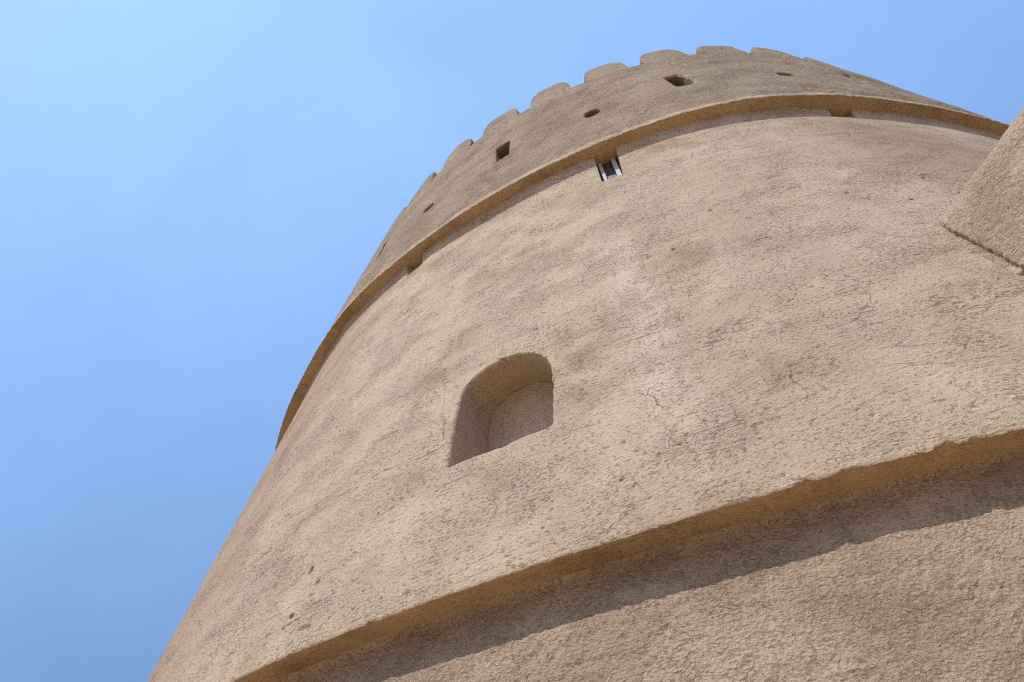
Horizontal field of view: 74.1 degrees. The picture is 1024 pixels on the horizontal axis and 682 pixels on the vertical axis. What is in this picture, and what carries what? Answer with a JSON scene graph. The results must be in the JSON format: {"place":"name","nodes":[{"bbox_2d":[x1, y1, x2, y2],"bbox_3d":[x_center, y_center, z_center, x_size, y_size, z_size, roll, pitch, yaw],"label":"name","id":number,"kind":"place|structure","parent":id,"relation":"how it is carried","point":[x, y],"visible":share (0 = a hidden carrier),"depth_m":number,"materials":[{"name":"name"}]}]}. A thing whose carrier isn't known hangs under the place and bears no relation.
{"place":"outdoors","nodes":[
{"label":"outdoors","id":0,"kind":"place"},
{"bbox_2d":[0,0,1023,681],"label":"sky","id":1,"kind":"structure","parent":0,"point":[194,193],"materials":[{"name":"blue"}]},
{"bbox_3d":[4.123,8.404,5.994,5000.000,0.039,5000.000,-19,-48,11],"label":"ground","id":2,"kind":"structure","parent":0,"visible":0},
{"bbox_2d":[147,46,1023,681],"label":"round tower","id":3,"kind":"structure","parent":2,"relation":"on","point":[705,364],"depth_m":3.93,"materials":[{"name":"beige paint"}]},
{"bbox_2d":[594,151,622,180],"bbox_3d":[1.061,-1.813,7.264,0.274,0.775,0.281,-19,-48,11],"label":"slit window","id":4,"kind":"structure","parent":3,"relation":"in","point":[609,170],"depth_m":7.41,"materials":[{"name":"paint"}]},
{"bbox_2d":[935,106,1023,274],"bbox_3d":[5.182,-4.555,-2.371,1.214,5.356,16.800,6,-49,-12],"label":"projecting box machicolation","id":5,"kind":"structure","parent":3,"relation":"attached to","point":[983,216],"depth_m":3.93,"materials":[{"name":"paint"}]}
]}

